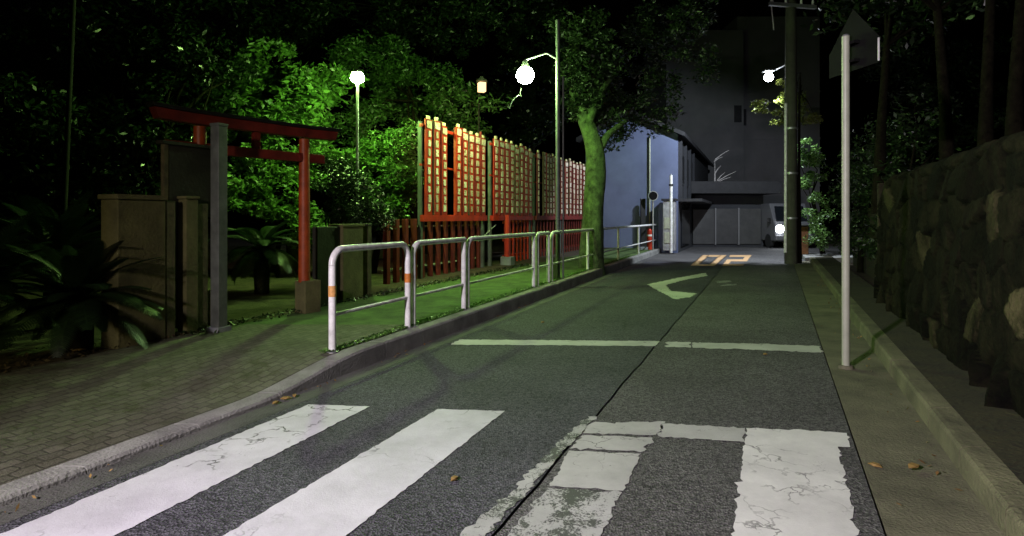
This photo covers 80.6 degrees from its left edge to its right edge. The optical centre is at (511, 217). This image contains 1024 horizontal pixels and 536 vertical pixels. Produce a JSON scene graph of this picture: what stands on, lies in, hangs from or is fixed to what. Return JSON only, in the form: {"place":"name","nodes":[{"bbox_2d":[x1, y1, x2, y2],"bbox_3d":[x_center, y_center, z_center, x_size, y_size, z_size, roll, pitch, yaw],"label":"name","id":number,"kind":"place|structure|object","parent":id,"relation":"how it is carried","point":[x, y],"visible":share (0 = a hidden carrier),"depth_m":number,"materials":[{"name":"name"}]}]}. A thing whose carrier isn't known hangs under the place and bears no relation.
{"place":"outdoors","nodes":[
{"label":"outdoors","id":0,"kind":"place"},
{"bbox_2d":[0,262,724,535],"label":"road","id":1,"kind":"structure","parent":0,"point":[545,398],"depth_m":3.97,"materials":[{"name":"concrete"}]},
{"bbox_2d":[0,404,369,535],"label":"crosswalk stripe","id":2,"kind":"object","parent":1,"relation":"on","point":[123,506],"visible":1,"depth_m":2.87,"materials":[{"name":"paint"}]},
{"bbox_2d":[0,262,642,524],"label":"gutter","id":3,"kind":"object","parent":1,"relation":"on","point":[52,495],"visible":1,"depth_m":3.52,"materials":[{"name":"grey concrete"}]},
{"bbox_2d":[4,279,961,512],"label":"gutter litter","id":4,"kind":"object","parent":3,"relation":"on","point":[90,475],"visible":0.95,"depth_m":3.04,"materials":[{"name":"brown plant"}]},
{"bbox_2d":[223,409,503,535],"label":"crosswalk stripe","id":5,"kind":"object","parent":1,"relation":"on","point":[345,499],"visible":1,"depth_m":2.85,"materials":[{"name":"paint"}]},
{"bbox_2d":[451,475,457,480],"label":"fallen leaf","id":6,"kind":"object","parent":1,"relation":"on","point":[454,477],"visible":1,"depth_m":2.86,"materials":[{"name":"brown plant"}]},
{"bbox_2d":[460,416,596,535],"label":"crosswalk stripe","id":7,"kind":"object","parent":1,"relation":"on","point":[484,525],"visible":1,"depth_m":2.76,"materials":[{"name":"paint"}]},
{"bbox_2d":[451,339,659,345],"bbox_3d":[0.447,1.246,5.997,2.086,0.001,0.279,0,0,1],"label":"stop line","id":8,"kind":"object","parent":1,"relation":"on","point":[556,342],"visible":1,"depth_m":6.00,"materials":[{"name":"paint"}]},
{"bbox_2d":[647,273,706,298],"bbox_3d":[3.107,1.246,11.440,0.973,0.001,4.744,0,0,21],"label":"arrow marking","id":9,"kind":"object","parent":1,"relation":"on","point":[661,286],"visible":1,"depth_m":10.86,"materials":[{"name":"paint"}]},
{"bbox_2d":[0,219,886,535],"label":"ground","id":10,"kind":"structure","parent":0,"point":[260,223],"depth_m":69.75,"materials":[{"name":"soil"}]},
{"bbox_2d":[0,324,407,485],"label":"footway","id":11,"kind":"structure","parent":10,"relation":"on","point":[52,414],"depth_m":4.17,"materials":[{"name":"grey brick"}]},
{"bbox_2d":[206,122,231,332],"bbox_3d":[-2.833,0.117,5.841,0.160,2.045,0.160,0,0,22],"label":"grey post","id":12,"kind":"object","parent":11,"relation":"on","point":[219,227],"visible":0.88,"depth_m":5.79,"materials":[{"name":"paint"}]},
{"bbox_2d":[326,241,412,353],"bbox_3d":[-1.256,0.693,5.486,0.099,0.915,1.262,0,0,22],"label":"guard rail","id":13,"kind":"object","parent":11,"relation":"on","point":[332,312],"visible":0.92,"depth_m":5.19,"materials":[{"name":"white metal"}]},
{"bbox_2d":[0,228,608,371],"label":"verge","id":14,"kind":"structure","parent":10,"relation":"on","point":[244,301],"depth_m":9.56,"materials":[{"name":"plant"}]},
{"bbox_2d":[0,211,62,350],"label":"sago palm","id":15,"kind":"object","parent":14,"relation":"on","point":[7,293],"visible":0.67,"depth_m":4.94,"materials":[{"name":"green plant"}]},
{"bbox_2d":[0,191,100,328],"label":"sago palm","id":16,"kind":"object","parent":14,"relation":"on","point":[56,233],"visible":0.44,"depth_m":5.97,"materials":[{"name":"green plant"}]},
{"bbox_2d":[0,71,128,258],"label":"broadleaf tree","id":17,"kind":"object","parent":14,"relation":"on","point":[33,164],"visible":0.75,"depth_m":9.20,"materials":[{"name":"green plant"}]},
{"bbox_2d":[61,0,75,240],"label":"thin pole","id":18,"kind":"object","parent":14,"relation":"on","point":[66,166],"visible":0.65,"depth_m":8.18,"materials":[{"name":"black metal"}]},
{"bbox_2d":[0,240,166,357],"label":"sago palm","id":19,"kind":"object","parent":14,"relation":"on","point":[83,309],"visible":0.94,"depth_m":4.87,"materials":[{"name":"green plant"}]},
{"bbox_2d":[0,323,232,372],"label":"leaf litter","id":20,"kind":"object","parent":14,"relation":"on","point":[47,360],"visible":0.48,"depth_m":4.76,"materials":[{"name":"brown plant"}]},
{"bbox_2d":[0,0,270,194],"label":"broadleaf tree","id":21,"kind":"object","parent":14,"relation":"on","point":[147,40],"visible":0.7,"depth_m":13.22,"materials":[{"name":"green plant"}]},
{"bbox_2d":[97,194,174,348],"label":"gate pillar","id":22,"kind":"structure","parent":14,"relation":"on","point":[143,226],"depth_m":5.25,"materials":[{"name":"stone"}]},
{"bbox_2d":[175,208,177,327],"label":"metal gate","id":23,"kind":"structure","parent":22,"relation":"attached to","point":[176,272],"depth_m":5.71,"materials":[{"name":"black metal"}]},
{"bbox_2d":[52,30,273,207],"bbox_3d":[-5.720,-1.042,10.370,2.261,4.683,3.188,0,0,0],"label":"broadleaf tree","id":24,"kind":"object","parent":14,"relation":"on","point":[139,144],"visible":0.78,"depth_m":10.14,"materials":[{"name":"green plant"}]},
{"bbox_2d":[156,140,210,216],"bbox_3d":[-3.113,0.205,5.860,0.100,1.830,0.636,0,0,26],"label":"notice board","id":25,"kind":"object","parent":14,"relation":"on","point":[185,169],"visible":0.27,"depth_m":5.79,"materials":[{"name":"paint"}]},
{"bbox_2d":[177,196,207,334],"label":"gate pillar","id":26,"kind":"structure","parent":14,"relation":"on","point":[192,264],"depth_m":5.74,"materials":[{"name":"concrete"}]},
{"bbox_2d":[145,101,340,326],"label":"torii gate","id":27,"kind":"structure","parent":14,"relation":"on","point":[307,294],"depth_m":6.77,"materials":[{"name":"red paint"}]},
{"bbox_2d":[208,219,311,293],"bbox_3d":[-3.631,0.609,8.793,1.481,1.166,1.402,0,0,0],"label":"sago palm","id":28,"kind":"object","parent":14,"relation":"on","point":[261,253],"visible":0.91,"depth_m":8.55,"materials":[{"name":"green plant"}]},
{"bbox_2d":[197,35,370,269],"bbox_3d":[-4.741,-1.275,12.400,3.237,5.134,2.223,0,0,17],"label":"broadleaf tree","id":29,"kind":"object","parent":14,"relation":"on","point":[307,95],"visible":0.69,"depth_m":12.18,"materials":[{"name":"green plant"}]},
{"bbox_2d":[227,137,346,271],"bbox_3d":[-4.360,-0.160,11.405,2.457,2.934,1.933,0,0,0],"label":"broadleaf shrub","id":30,"kind":"object","parent":14,"relation":"on","point":[259,186],"visible":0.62,"depth_m":11.24,"materials":[{"name":"green plant"}]},
{"bbox_2d":[312,224,364,306],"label":"gate pillar","id":31,"kind":"structure","parent":14,"relation":"on","point":[326,241],"depth_m":7.81,"materials":[{"name":"stone"}]},
{"bbox_2d":[175,263,530,335],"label":"weeds","id":32,"kind":"object","parent":14,"relation":"on","point":[354,299],"visible":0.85,"depth_m":7.96,"materials":[{"name":"green plant"}]},
{"bbox_2d":[310,152,399,233],"bbox_3d":[-2.512,0.115,9.547,1.649,2.362,1.228,0,0,0],"label":"broadleaf shrub","id":33,"kind":"object","parent":14,"relation":"on","point":[344,175],"visible":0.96,"depth_m":9.47,"materials":[{"name":"green plant"}]},
{"bbox_2d":[350,69,363,198],"bbox_3d":[-2.635,-0.684,10.300,0.230,3.668,0.230,0,0,0],"label":"garden lamp","id":34,"kind":"object","parent":14,"relation":"on","point":[357,77],"visible":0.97,"depth_m":10.28,"materials":[{"name":"metal"}]},
{"bbox_2d":[363,224,371,296],"bbox_3d":[-2.018,0.615,8.410,0.100,1.050,0.100,0,0,22],"label":"wooden post","id":35,"kind":"object","parent":14,"relation":"on","point":[366,261],"visible":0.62,"depth_m":8.37,"materials":[{"name":"brown wood"}]},
{"bbox_2d":[220,0,530,253],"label":"broadleaf tree","id":36,"kind":"object","parent":14,"relation":"on","point":[322,14],"visible":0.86,"depth_m":17.59,"materials":[{"name":"green plant"}]},
{"bbox_2d":[340,118,423,273],"bbox_3d":[-2.494,-0.325,11.602,1.773,3.250,1.513,0,0,0],"label":"broadleaf tree","id":37,"kind":"object","parent":14,"relation":"on","point":[387,161],"visible":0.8,"depth_m":11.50,"materials":[{"name":"green plant"}]},
{"bbox_2d":[381,219,416,283],"bbox_3d":[-1.938,0.615,10.445,0.113,1.170,0.953,0,0,22],"label":"red fence","id":38,"kind":"object","parent":14,"relation":"on","point":[396,269],"visible":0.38,"depth_m":10.27,"materials":[{"name":"paint"}]},
{"bbox_2d":[321,29,514,264],"bbox_3d":[-2.392,-1.637,14.663,4.515,5.864,3.071,0,0,-11],"label":"broadleaf tree","id":39,"kind":"object","parent":14,"relation":"on","point":[398,71],"visible":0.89,"depth_m":14.36,"materials":[{"name":"green plant"}]},
{"bbox_2d":[417,221,480,277],"bbox_3d":[-1.214,0.625,12.209,0.105,1.150,2.502,0,0,22],"label":"red fence","id":40,"kind":"object","parent":14,"relation":"on","point":[438,226],"visible":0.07,"depth_m":11.93,"materials":[{"name":"paint"}]},
{"bbox_2d":[418,115,486,278],"bbox_3d":[-1.119,-0.349,12.126,0.155,3.039,2.718,0,0,22],"label":"plaque rack","id":41,"kind":"object","parent":14,"relation":"on","point":[468,169],"visible":0.98,"depth_m":11.64,"materials":[{"name":"paint"}]},
{"bbox_2d":[476,76,486,136],"bbox_3d":[-0.633,-0.814,12.857,0.220,3.927,2.135,0,0,-2],"label":"lantern post","id":42,"kind":"object","parent":14,"relation":"on","point":[481,81],"visible":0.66,"depth_m":11.88,"materials":[{"name":"paint"}]},
{"bbox_2d":[478,215,514,264],"bbox_3d":[-0.405,0.565,13.735,0.321,1.230,1.255,0,0,41],"label":"red post","id":43,"kind":"object","parent":14,"relation":"on","point":[507,259],"visible":0.81,"depth_m":14.04,"materials":[{"name":"paint"}]},
{"bbox_2d":[488,136,532,265],"bbox_3d":[0.015,-0.348,14.894,0.155,3.036,2.622,0,0,22],"label":"plaque rack","id":44,"kind":"object","parent":14,"relation":"on","point":[512,179],"visible":0.93,"depth_m":14.52,"materials":[{"name":"paint"}]},
{"bbox_2d":[502,220,531,260],"bbox_3d":[0.209,0.615,15.549,0.081,1.170,2.132,0,0,22],"label":"red fence","id":45,"kind":"object","parent":14,"relation":"on","point":[521,253],"visible":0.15,"depth_m":15.51,"materials":[{"name":"paint"}]},
{"bbox_2d":[478,0,582,251],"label":"backdrop tree","id":46,"kind":"object","parent":14,"relation":"on","point":[552,9],"visible":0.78,"depth_m":19.06,"materials":[{"name":"green plant"}]},
{"bbox_2d":[532,150,561,252],"bbox_3d":[1.065,-0.342,17.456,0.155,3.023,2.383,0,0,22],"label":"plaque rack","id":47,"kind":"object","parent":14,"relation":"on","point":[548,182],"visible":0.76,"depth_m":17.06,"materials":[{"name":"paint"}]},
{"bbox_2d":[535,220,580,256],"bbox_3d":[1.507,0.615,18.715,0.077,1.170,4.430,0,0,22],"label":"red fence","id":48,"kind":"object","parent":14,"relation":"on","point":[569,246],"visible":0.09,"depth_m":18.95,"materials":[{"name":"paint"}]},
{"bbox_2d":[564,158,585,219],"bbox_3d":[2.263,-0.350,20.377,0.155,3.040,3.687,0,0,22],"label":"plaque rack","id":49,"kind":"object","parent":14,"relation":"on","point":[574,178],"visible":0.58,"depth_m":19.56,"materials":[{"name":"paint"}]},
{"bbox_2d":[576,110,713,252],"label":"pale house","id":50,"kind":"structure","parent":14,"relation":"on","point":[641,165],"depth_m":21.70,"materials":[{"name":"paint"}]},
{"bbox_2d":[682,154,684,184],"bbox_3d":[6.280,-1.750,22.246,0.055,1.100,0.900,0,0,22],"label":"window","id":51,"kind":"structure","parent":50,"relation":"in","point":[683,158],"depth_m":22.29,"materials":[{"name":"black glass"}]},
{"bbox_2d":[681,202,689,245],"bbox_3d":[6.642,0.250,23.124,0.050,1.600,2.600,0,0,22],"label":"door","id":52,"kind":"structure","parent":50,"relation":"in","point":[685,208],"depth_m":22.89,"materials":[{"name":"black metal"}]},
{"bbox_2d":[687,158,688,186],"bbox_3d":[6.849,-1.750,23.634,0.055,1.100,0.900,0,0,22],"label":"window","id":53,"kind":"structure","parent":50,"relation":"in","point":[687,158],"depth_m":23.67,"materials":[{"name":"black glass"}]},
{"bbox_2d":[691,162,692,180],"bbox_3d":[7.418,-1.750,25.022,0.055,1.100,0.900,0,0,22],"label":"window","id":54,"kind":"structure","parent":50,"relation":"in","point":[691,162],"depth_m":25.05,"materials":[{"name":"black glass"}]},
{"bbox_2d":[644,17,819,236],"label":"grey tower","id":55,"kind":"structure","parent":14,"relation":"on","point":[715,120],"depth_m":37.20,"materials":[{"name":"grey concrete"}]},
{"bbox_2d":[734,105,741,121],"bbox_3d":[13.450,-6.150,35.955,0.420,1.000,0.110,0,0,0],"label":"window","id":56,"kind":"structure","parent":55,"relation":"in","point":[737,108],"depth_m":35.90,"materials":[{"name":"black glass"}]},
{"bbox_2d":[744,109,745,124],"bbox_3d":[14.200,-6.150,37.155,0.420,1.000,0.110,0,0,0],"label":"window","id":57,"kind":"structure","parent":55,"relation":"in","point":[744,109],"depth_m":37.10,"materials":[{"name":"black glass"}]},
{"bbox_2d":[0,248,660,506],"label":"kerb","id":58,"kind":"structure","parent":10,"relation":"on","point":[344,362],"depth_m":4.53,"materials":[{"name":"concrete"}]},
{"bbox_2d":[240,247,655,324],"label":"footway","id":59,"kind":"structure","parent":10,"relation":"on","point":[432,304],"depth_m":8.07,"materials":[{"name":"green plant"}]},
{"bbox_2d":[410,237,467,326],"bbox_3d":[-0.789,0.693,6.651,0.099,0.915,1.254,0,0,22],"label":"guard rail","id":60,"kind":"object","parent":59,"relation":"on","point":[416,245],"visible":0.78,"depth_m":6.49,"materials":[{"name":"white metal"}]},
{"bbox_2d":[318,256,629,352],"bbox_3d":[0.853,1.088,10.902,0.206,0.053,12.985,0,0,22],"label":"moss","id":61,"kind":"object","parent":59,"relation":"on","point":[349,344],"visible":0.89,"depth_m":6.49,"materials":[{"name":"green plant"}]},
{"bbox_2d":[466,232,535,308],"bbox_3d":[-0.100,0.693,8.375,0.099,0.915,2.466,0,0,22],"label":"guard rail","id":62,"kind":"object","parent":59,"relation":"on","point":[486,237],"visible":0.8,"depth_m":8.00,"materials":[{"name":"white metal"}]},
{"bbox_2d":[509,19,563,278],"bbox_3d":[0.436,-1.175,10.732,0.978,4.650,0.310,0,0,0],"label":"lamp post","id":63,"kind":"object","parent":59,"relation":"on","point":[525,74],"visible":0.93,"depth_m":10.70,"materials":[{"name":"grey metal"}]},
{"bbox_2d":[536,231,550,286],"bbox_3d":[0.505,0.693,9.887,0.099,0.915,0.658,0,0,22],"label":"guard rail","id":64,"kind":"object","parent":59,"relation":"on","point":[546,233],"visible":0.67,"depth_m":10.00,"materials":[{"name":"white metal"}]},
{"bbox_2d":[550,224,656,281],"bbox_3d":[2.900,0.693,15.875,0.099,0.915,12.111,0,0,22],"label":"guard rail","id":65,"kind":"object","parent":59,"relation":"on","point":[587,230],"visible":0.81,"depth_m":12.53,"materials":[{"name":"white metal"}]},
{"bbox_2d":[544,0,721,274],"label":"kerbside tree","id":66,"kind":"object","parent":59,"relation":"on","point":[591,81],"visible":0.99,"depth_m":13.82,"materials":[{"name":"green plant"}]},
{"bbox_2d":[639,199,647,249],"bbox_3d":[4.420,0.250,20.400,0.280,1.750,0.220,0,0,-11],"label":"dark post","id":67,"kind":"object","parent":59,"relation":"on","point":[642,222],"visible":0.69,"depth_m":20.36,"materials":[{"name":"grey metal"}]},
{"bbox_2d":[647,228,651,249],"bbox_3d":[4.686,0.755,20.600,0.174,0.750,0.174,0,0,0],"label":"red bollard","id":68,"kind":"object","parent":59,"relation":"on","point":[649,237],"visible":0.84,"depth_m":20.53,"materials":[{"name":"paint"}]},
{"bbox_2d":[648,191,657,249],"bbox_3d":[4.709,0.163,20.175,0.326,2.073,0.107,0,0,9],"label":"round sign","id":69,"kind":"object","parent":59,"relation":"on","point":[652,196],"visible":0.91,"depth_m":20.18,"materials":[{"name":"metal"}]},
{"bbox_2d":[802,254,852,262],"bbox_3d":[11.813,1.215,18.010,7.164,0.170,1.698,0,0,-2],"label":"pavement corner","id":70,"kind":"object","parent":10,"relation":"on","point":[806,257],"visible":0.2,"depth_m":17.35,"materials":[{"name":"concrete"}]},
{"bbox_2d":[801,225,808,253],"bbox_3d":[8.721,0.680,18.400,0.480,0.890,0.460,0,0,-6],"label":"brown box","id":71,"kind":"object","parent":70,"relation":"on","point":[804,229],"visible":0.36,"depth_m":18.21,"materials":[{"name":"paint"}]},
{"bbox_2d":[797,137,839,253],"bbox_3d":[9.086,-0.585,18.181,1.192,3.791,1.838,0,0,0],"label":"broadleaf shrub","id":72,"kind":"object","parent":70,"relation":"on","point":[814,155],"visible":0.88,"depth_m":18.04,"materials":[{"name":"green plant"}]},
{"bbox_2d":[794,261,1004,535],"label":"gutter","id":73,"kind":"object","parent":10,"relation":"on","point":[894,439],"visible":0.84,"depth_m":3.27,"materials":[{"name":"concrete"}]},
{"bbox_2d":[829,9,879,369],"bbox_3d":[2.760,-0.185,4.984,0.132,3.070,0.582,0,0,-9],"label":"crossing sign","id":74,"kind":"object","parent":73,"relation":"on","point":[856,45],"visible":0.88,"depth_m":4.96,"materials":[{"name":"metal"}]},
{"bbox_2d":[868,462,881,467],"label":"fallen leaf","id":75,"kind":"object","parent":73,"relation":"on","point":[875,464],"visible":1,"depth_m":3.02,"materials":[{"name":"brown plant"}]},
{"bbox_2d":[908,462,918,467],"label":"fallen leaf","id":76,"kind":"object","parent":73,"relation":"on","point":[912,465],"visible":1,"depth_m":2.95,"materials":[{"name":"brown plant"}]},
{"bbox_2d":[809,257,1023,535],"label":"kerb","id":77,"kind":"structure","parent":10,"relation":"on","point":[995,483],"depth_m":3.20,"materials":[{"name":"concrete"}]},
{"bbox_2d":[815,256,1023,483],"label":"verge","id":78,"kind":"structure","parent":10,"relation":"on","point":[999,432],"depth_m":4.10,"materials":[{"name":"concrete"}]},
{"bbox_2d":[873,131,1023,418],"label":"stone wall","id":79,"kind":"structure","parent":78,"relation":"on","point":[949,274],"depth_m":4.40,"materials":[{"name":"stone"}]},
{"bbox_2d":[0,0,1014,218],"label":"sky","id":80,"kind":"structure","parent":0,"point":[864,96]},
{"bbox_2d":[495,262,884,535],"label":"road","id":81,"kind":"structure","parent":0,"point":[682,486],"depth_m":4.05,"materials":[{"name":"grey asphalt"}]},
{"bbox_2d":[508,488,621,535],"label":"crosswalk stripe","id":82,"kind":"object","parent":81,"relation":"on","point":[565,512],"visible":1,"depth_m":2.53,"materials":[{"name":"paint"}]},
{"bbox_2d":[550,451,639,490],"bbox_3d":[0.425,1.246,2.993,0.381,0.001,0.517,0,0,17],"label":"crosswalk stripe","id":83,"kind":"object","parent":81,"relation":"on","point":[599,470],"visible":1,"depth_m":2.97,"materials":[{"name":"paint"}]},
{"bbox_2d":[491,266,723,535],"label":"road joint","id":84,"kind":"object","parent":81,"relation":"on","point":[531,491],"visible":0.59,"depth_m":3.17,"materials":[{"name":"black asphalt"}]},
{"bbox_2d":[571,421,664,451],"bbox_3d":[0.625,1.246,3.469,0.438,0.001,0.624,0,0,20],"label":"crosswalk stripe","id":85,"kind":"object","parent":81,"relation":"on","point":[624,443],"visible":1,"depth_m":3.43,"materials":[{"name":"paint"}]},
{"bbox_2d":[657,423,745,441],"bbox_3d":[1.102,1.246,3.504,0.523,0.001,0.251,0,0,9],"label":"crosswalk stripe","id":86,"kind":"object","parent":81,"relation":"on","point":[733,433],"visible":1,"depth_m":3.50,"materials":[{"name":"paint"}]},
{"bbox_2d":[715,280,736,285],"bbox_3d":[4.052,1.246,11.423,0.353,0.001,1.046,0,0,12],"label":"worn marking","id":87,"kind":"object","parent":81,"relation":"on","point":[725,284],"visible":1,"depth_m":11.52,"materials":[{"name":"paint"}]},
{"bbox_2d":[665,342,823,352],"bbox_3d":[2.224,1.246,5.835,1.484,0.001,0.346,0,0,10],"label":"stop line","id":88,"kind":"object","parent":81,"relation":"on","point":[791,348],"visible":1,"depth_m":5.82,"materials":[{"name":"paint"}]},
{"bbox_2d":[762,0,816,263],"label":"utility pole","id":89,"kind":"object","parent":81,"relation":"on","point":[790,188],"visible":1,"depth_m":16.11,"materials":[{"name":"concrete"}]},
{"bbox_2d":[770,0,773,29],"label":"drop cable","id":90,"kind":"object","parent":89,"relation":"hanging from","point":[772,17],"visible":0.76,"depth_m":17.23,"materials":[{"name":"black rubber"}]},
{"bbox_2d":[749,72,822,262],"bbox_3d":[7.761,-1.383,17.097,2.027,5.269,1.430,0,0,-40],"label":"pole ivy","id":91,"kind":"object","parent":89,"relation":"attached to","point":[801,109],"visible":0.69,"depth_m":16.79,"materials":[{"name":"green plant"}]},
{"bbox_2d":[731,428,859,535],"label":"crosswalk stripe","id":92,"kind":"object","parent":81,"relation":"on","point":[792,483],"visible":1,"depth_m":2.79,"materials":[{"name":"paint"}]},
{"bbox_2d":[638,246,852,261],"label":"side road","id":93,"kind":"structure","parent":0,"point":[757,254],"depth_m":20.78,"materials":[{"name":"grey asphalt"}]},
{"bbox_2d":[661,198,677,250],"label":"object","id":94,"kind":"object","parent":93,"relation":"on","point":[666,224],"visible":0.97,"depth_m":20.68,"materials":[{"name":"paint"}]},
{"bbox_2d":[669,174,672,252],"bbox_3d":[5.346,-0.125,20.300,0.145,2.650,0.145,0,0,0],"label":"white pole","id":95,"kind":"object","parent":93,"relation":"on","point":[671,212],"visible":1,"depth_m":20.26,"materials":[{"name":"metal"}]},
{"bbox_2d":[691,255,725,265],"bbox_3d":[5.767,1.246,17.685,0.733,0.001,5.017,0,0,22],"label":"speed marking","id":96,"kind":"object","parent":93,"relation":"on","point":[717,260],"visible":1,"depth_m":17.37,"materials":[{"name":"orange paint"}]},
{"bbox_2d":[691,181,781,246],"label":"garage","id":97,"kind":"structure","parent":93,"relation":"on","point":[730,216],"depth_m":25.53,"materials":[{"name":"metal"}]},
{"bbox_2d":[713,150,735,180],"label":"bare shrub","id":98,"kind":"object","parent":97,"relation":"on","point":[718,179],"visible":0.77,"depth_m":25.02,"materials":[{"name":"grey plant"}]},
{"bbox_2d":[722,255,750,265],"bbox_3d":[6.579,1.246,17.687,0.675,0.001,5.042,0,0,24],"label":"speed marking","id":99,"kind":"object","parent":93,"relation":"on","point":[745,258],"visible":1,"depth_m":17.37,"materials":[{"name":"orange paint"}]},
{"bbox_2d":[761,203,812,247],"bbox_3d":[11.280,0.340,25.745,1.820,1.819,3.310,0,0,0],"label":"parked van","id":100,"kind":"object","parent":93,"relation":"on","point":[772,223],"visible":0.53,"depth_m":24.57,"materials":[{"name":"white paint"}]},
{"bbox_2d":[853,208,876,278],"bbox_3d":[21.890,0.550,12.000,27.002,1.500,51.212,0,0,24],"label":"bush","id":101,"kind":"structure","parent":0,"point":[869,271],"depth_m":13.39,"materials":[{"name":"plant"}]},
{"bbox_2d":[824,143,896,272],"bbox_3d":[8.175,-0.248,14.053,1.649,3.069,2.294,0,0,0],"label":"hedge shrub","id":102,"kind":"object","parent":101,"relation":"on","point":[837,200],"visible":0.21,"depth_m":14.20,"materials":[{"name":"green plant"}]},
{"bbox_2d":[836,122,925,255],"bbox_3d":[7.040,-0.274,11.351,1.610,3.130,2.360,0,0,0],"label":"hedge shrub","id":103,"kind":"object","parent":101,"relation":"on","point":[854,226],"visible":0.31,"depth_m":11.51,"materials":[{"name":"green plant"}]},
{"bbox_2d":[800,0,974,213],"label":"dark tree","id":104,"kind":"object","parent":101,"relation":"on","point":[899,38],"visible":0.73,"depth_m":8.99,"materials":[{"name":"green plant"}]},
{"bbox_2d":[850,89,976,277],"bbox_3d":[5.913,-0.293,9.102,1.455,3.156,2.223,0,0,0],"label":"hedge shrub","id":105,"kind":"object","parent":101,"relation":"on","point":[932,129],"visible":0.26,"depth_m":9.09,"materials":[{"name":"green plant"}]},
{"bbox_2d":[827,0,1012,160],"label":"dark tree","id":106,"kind":"object","parent":101,"relation":"on","point":[946,143],"visible":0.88,"depth_m":7.47,"materials":[{"name":"green plant"}]},
{"bbox_2d":[858,35,1011,173],"bbox_3d":[16.007,-2.711,21.726,7.563,8.004,4.517,0,0,0],"label":"backdrop tree","id":107,"kind":"object","parent":101,"relation":"on","point":[930,92],"visible":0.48,"depth_m":21.34,"materials":[{"name":"green plant"}]},
{"bbox_2d":[896,0,994,145],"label":"dark tree","id":108,"kind":"object","parent":101,"relation":"on","point":[985,133],"visible":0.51,"depth_m":6.96,"materials":[{"name":"green plant"}]},
{"bbox_2d":[1004,0,1023,135],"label":"dark tree","id":109,"kind":"object","parent":101,"relation":"on","point":[1014,120],"visible":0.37,"depth_m":6.16,"materials":[{"name":"brown plant"}]}
]}

